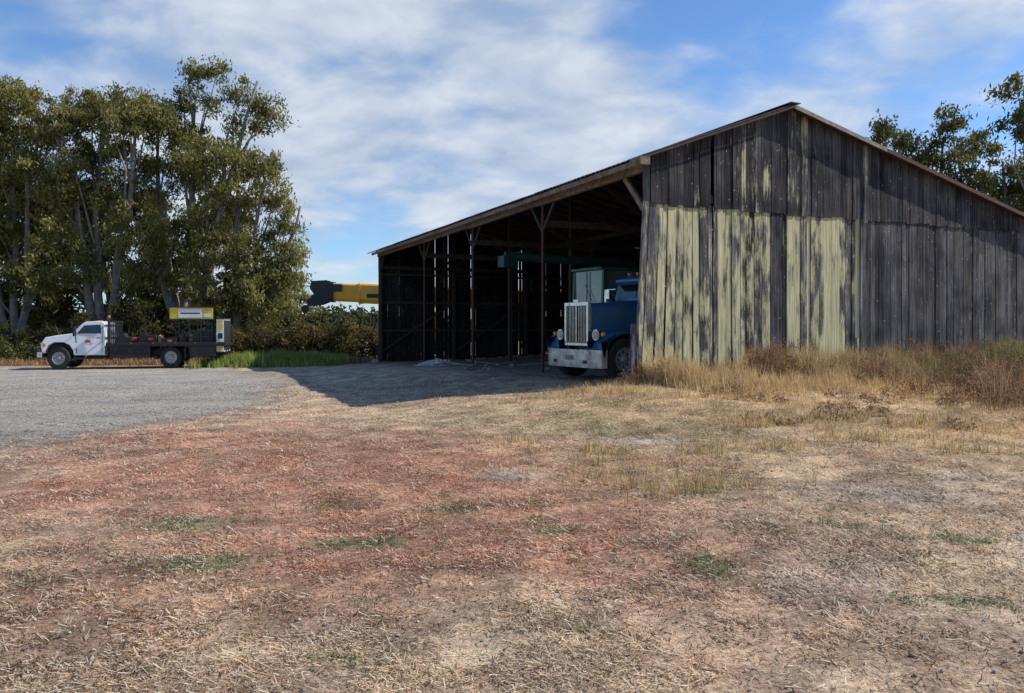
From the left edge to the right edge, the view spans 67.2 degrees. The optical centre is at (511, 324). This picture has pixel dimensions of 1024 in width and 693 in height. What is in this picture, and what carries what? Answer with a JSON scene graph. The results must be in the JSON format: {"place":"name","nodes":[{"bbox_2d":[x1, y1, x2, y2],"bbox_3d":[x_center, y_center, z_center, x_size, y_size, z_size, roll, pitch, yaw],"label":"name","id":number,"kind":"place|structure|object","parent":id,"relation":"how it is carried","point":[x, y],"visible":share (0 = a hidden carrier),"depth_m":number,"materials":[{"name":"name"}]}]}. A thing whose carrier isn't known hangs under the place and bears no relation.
{"place":"outdoors","nodes":[
{"label":"outdoors","id":0,"kind":"place"},
{"bbox_2d":[0,367,341,460],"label":"gravel driveway","id":1,"kind":"structure","parent":0,"point":[114,377],"depth_m":20.41,"materials":[{"name":"grey gravel"}]},
{"bbox_2d":[37,307,232,369],"bbox_3d":[-17.829,0.587,36.879,8.131,2.905,2.528,0,0,-12],"label":"flatbed truck","id":2,"kind":"object","parent":1,"relation":"on","point":[94,337],"visible":1,"depth_m":36.13,"materials":[{"name":"white paint"}]},
{"bbox_2d":[0,355,375,365],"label":"dry verge grass","id":3,"kind":"structure","parent":0,"point":[91,362],"depth_m":39.40,"materials":[{"name":"plant"}]},
{"bbox_2d":[0,339,1023,692],"bbox_3d":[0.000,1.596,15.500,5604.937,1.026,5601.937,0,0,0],"label":"ground","id":4,"kind":"structure","parent":0,"point":[372,371],"depth_m":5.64,"materials":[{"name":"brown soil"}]},
{"bbox_2d":[0,74,83,335],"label":"eucalyptus tree","id":5,"kind":"object","parent":4,"relation":"on","point":[12,252],"visible":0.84,"depth_m":51.38,"materials":[{"name":"green plant"}]},
{"bbox_2d":[0,334,106,360],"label":"roadside bush","id":6,"kind":"object","parent":4,"relation":"on","point":[13,353],"visible":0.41,"depth_m":42.12,"materials":[{"name":"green plant"}]},
{"bbox_2d":[19,81,179,321],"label":"eucalyptus tree","id":7,"kind":"object","parent":4,"relation":"on","point":[66,184],"visible":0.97,"depth_m":50.71,"materials":[{"name":"green plant"}]},
{"bbox_2d":[0,290,237,358],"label":"understorey shrubs","id":8,"kind":"object","parent":4,"relation":"on","point":[140,318],"visible":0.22,"depth_m":46.83,"materials":[{"name":"green plant"}]},
{"bbox_2d":[0,175,283,334],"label":"eucalyptus tree","id":9,"kind":"object","parent":4,"relation":"on","point":[57,310],"visible":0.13,"depth_m":57.43,"materials":[{"name":"green plant"}]},
{"bbox_2d":[119,131,264,331],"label":"eucalyptus tree","id":10,"kind":"object","parent":4,"relation":"on","point":[203,239],"visible":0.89,"depth_m":49.22,"materials":[{"name":"green plant"}]},
{"bbox_2d":[26,303,377,338],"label":"distant tree line","id":11,"kind":"object","parent":4,"relation":"on","point":[338,314],"visible":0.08,"depth_m":114.84,"materials":[{"name":"green plant"}]},
{"bbox_2d":[126,51,300,337],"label":"eucalyptus tree","id":12,"kind":"object","parent":4,"relation":"on","point":[150,168],"visible":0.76,"depth_m":52.58,"materials":[{"name":"green plant"}]},
{"bbox_2d":[183,317,288,359],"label":"hedge","id":13,"kind":"object","parent":4,"relation":"on","point":[241,343],"visible":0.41,"depth_m":44.78,"materials":[{"name":"green plant"}]},
{"bbox_2d":[191,137,320,351],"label":"eucalyptus tree","id":14,"kind":"object","parent":4,"relation":"on","point":[265,305],"visible":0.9,"depth_m":49.52,"materials":[{"name":"green plant"}]},
{"bbox_2d":[177,347,356,368],"bbox_3d":[-11.725,1.572,38.644,7.791,0.977,6.766,0,0,0],"label":"green grass strip","id":15,"kind":"object","parent":4,"relation":"on","point":[277,358],"depth_m":37.46,"materials":[{"name":"green plant"}]},
{"bbox_2d":[254,313,387,358],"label":"bramble hedge","id":16,"kind":"object","parent":4,"relation":"on","point":[325,339],"visible":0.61,"depth_m":44.24,"materials":[{"name":"green plant"}]},
{"bbox_2d":[301,280,518,340],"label":"mobile crane","id":17,"kind":"object","parent":4,"relation":"on","point":[325,292],"visible":0.11,"depth_m":47.21,"materials":[{"name":"yellow metal"}]},
{"bbox_2d":[414,359,459,365],"bbox_3d":[-2.990,1.532,31.685,2.175,0.292,0.941,0,0,0],"label":"crumpled tarp","id":18,"kind":"object","parent":4,"relation":"on","point":[430,362],"visible":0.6,"depth_m":31.52,"materials":[{"name":"grey plastic"}]},
{"bbox_2d":[419,358,549,369],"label":"lumber scraps","id":19,"kind":"object","parent":4,"relation":"on","point":[471,364],"visible":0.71,"depth_m":29.02,"materials":[{"name":"wood"}]},
{"bbox_2d":[0,398,1022,683],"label":"olive weeds","id":20,"kind":"object","parent":4,"relation":"on","point":[648,406],"visible":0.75,"depth_m":6.27,"materials":[{"name":"green plant"}]},
{"bbox_2d":[0,427,1023,595],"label":"red brown weeds","id":21,"kind":"object","parent":4,"relation":"on","point":[287,484],"visible":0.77,"depth_m":7.02,"materials":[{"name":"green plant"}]},
{"bbox_2d":[2,376,1023,692],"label":"stone chips","id":22,"kind":"object","parent":4,"relation":"on","point":[588,576],"visible":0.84,"depth_m":4.87,"materials":[{"name":"grey stone"}]},
{"bbox_2d":[2,420,1023,681],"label":"fallen twigs","id":23,"kind":"object","parent":4,"relation":"on","point":[608,532],"visible":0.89,"depth_m":4.97,"materials":[{"name":"brown wood"}]},
{"bbox_2d":[104,485,1019,671],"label":"green weeds","id":24,"kind":"object","parent":4,"relation":"on","point":[706,555],"visible":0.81,"depth_m":5.55,"materials":[{"name":"green plant"}]},
{"bbox_2d":[498,252,653,367],"bbox_3d":[4.164,-0.483,26.640,9.050,3.866,3.700,0,0,-32],"label":"combine harvester","id":25,"kind":"object","parent":4,"relation":"on","point":[591,284],"visible":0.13,"depth_m":25.59,"materials":[{"name":"green paint"}]},
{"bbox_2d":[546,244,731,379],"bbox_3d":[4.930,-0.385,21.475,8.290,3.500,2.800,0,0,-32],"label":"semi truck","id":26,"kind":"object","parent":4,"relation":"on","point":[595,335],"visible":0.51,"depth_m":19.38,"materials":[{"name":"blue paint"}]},
{"bbox_2d":[367,101,1023,381],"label":"wooden barn","id":27,"kind":"structure","parent":4,"relation":"on","point":[824,230],"depth_m":21.04,"materials":[{"name":"grey wood"}]},
{"bbox_2d":[473,400,1016,507],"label":"golden grass tufts","id":28,"kind":"object","parent":4,"relation":"on","point":[703,482],"visible":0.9,"depth_m":9.45,"materials":[{"name":"beige plant"}]},
{"bbox_2d":[614,332,1023,430],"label":"dry weeds","id":29,"kind":"object","parent":4,"relation":"on","point":[993,380],"visible":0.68,"depth_m":15.84,"materials":[{"name":"brown plant"}]},
{"bbox_2d":[865,108,929,163],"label":"background tree","id":30,"kind":"object","parent":4,"relation":"on","point":[884,132],"visible":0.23,"depth_m":44.52,"materials":[{"name":"green plant"}]},
{"bbox_2d":[904,101,1023,212],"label":"background tree","id":31,"kind":"object","parent":4,"relation":"on","point":[1005,192],"visible":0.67,"depth_m":44.56,"materials":[{"name":"green plant"}]},
{"bbox_2d":[916,331,1023,384],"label":"green brown weed pile","id":32,"kind":"object","parent":4,"relation":"on","point":[1011,349],"visible":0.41,"depth_m":18.14,"materials":[{"name":"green plant"}]},
{"bbox_2d":[979,70,1023,188],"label":"background tree","id":33,"kind":"object","parent":4,"relation":"on","point":[1016,119],"visible":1,"depth_m":40.19,"materials":[{"name":"green plant"}]},
{"bbox_2d":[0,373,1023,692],"bbox_3d":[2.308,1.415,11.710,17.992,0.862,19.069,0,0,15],"label":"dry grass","id":34,"kind":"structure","parent":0,"point":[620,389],"depth_m":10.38,"materials":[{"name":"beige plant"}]},
{"bbox_2d":[0,0,1023,315],"label":"sky","id":35,"kind":"structure","parent":0,"point":[415,117],"materials":[{"name":"blue"}]},
{"bbox_2d":[636,332,1023,402],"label":"tall golden grass","id":36,"kind":"structure","parent":0,"point":[690,377],"depth_m":17.46,"materials":[{"name":"beige plant"}]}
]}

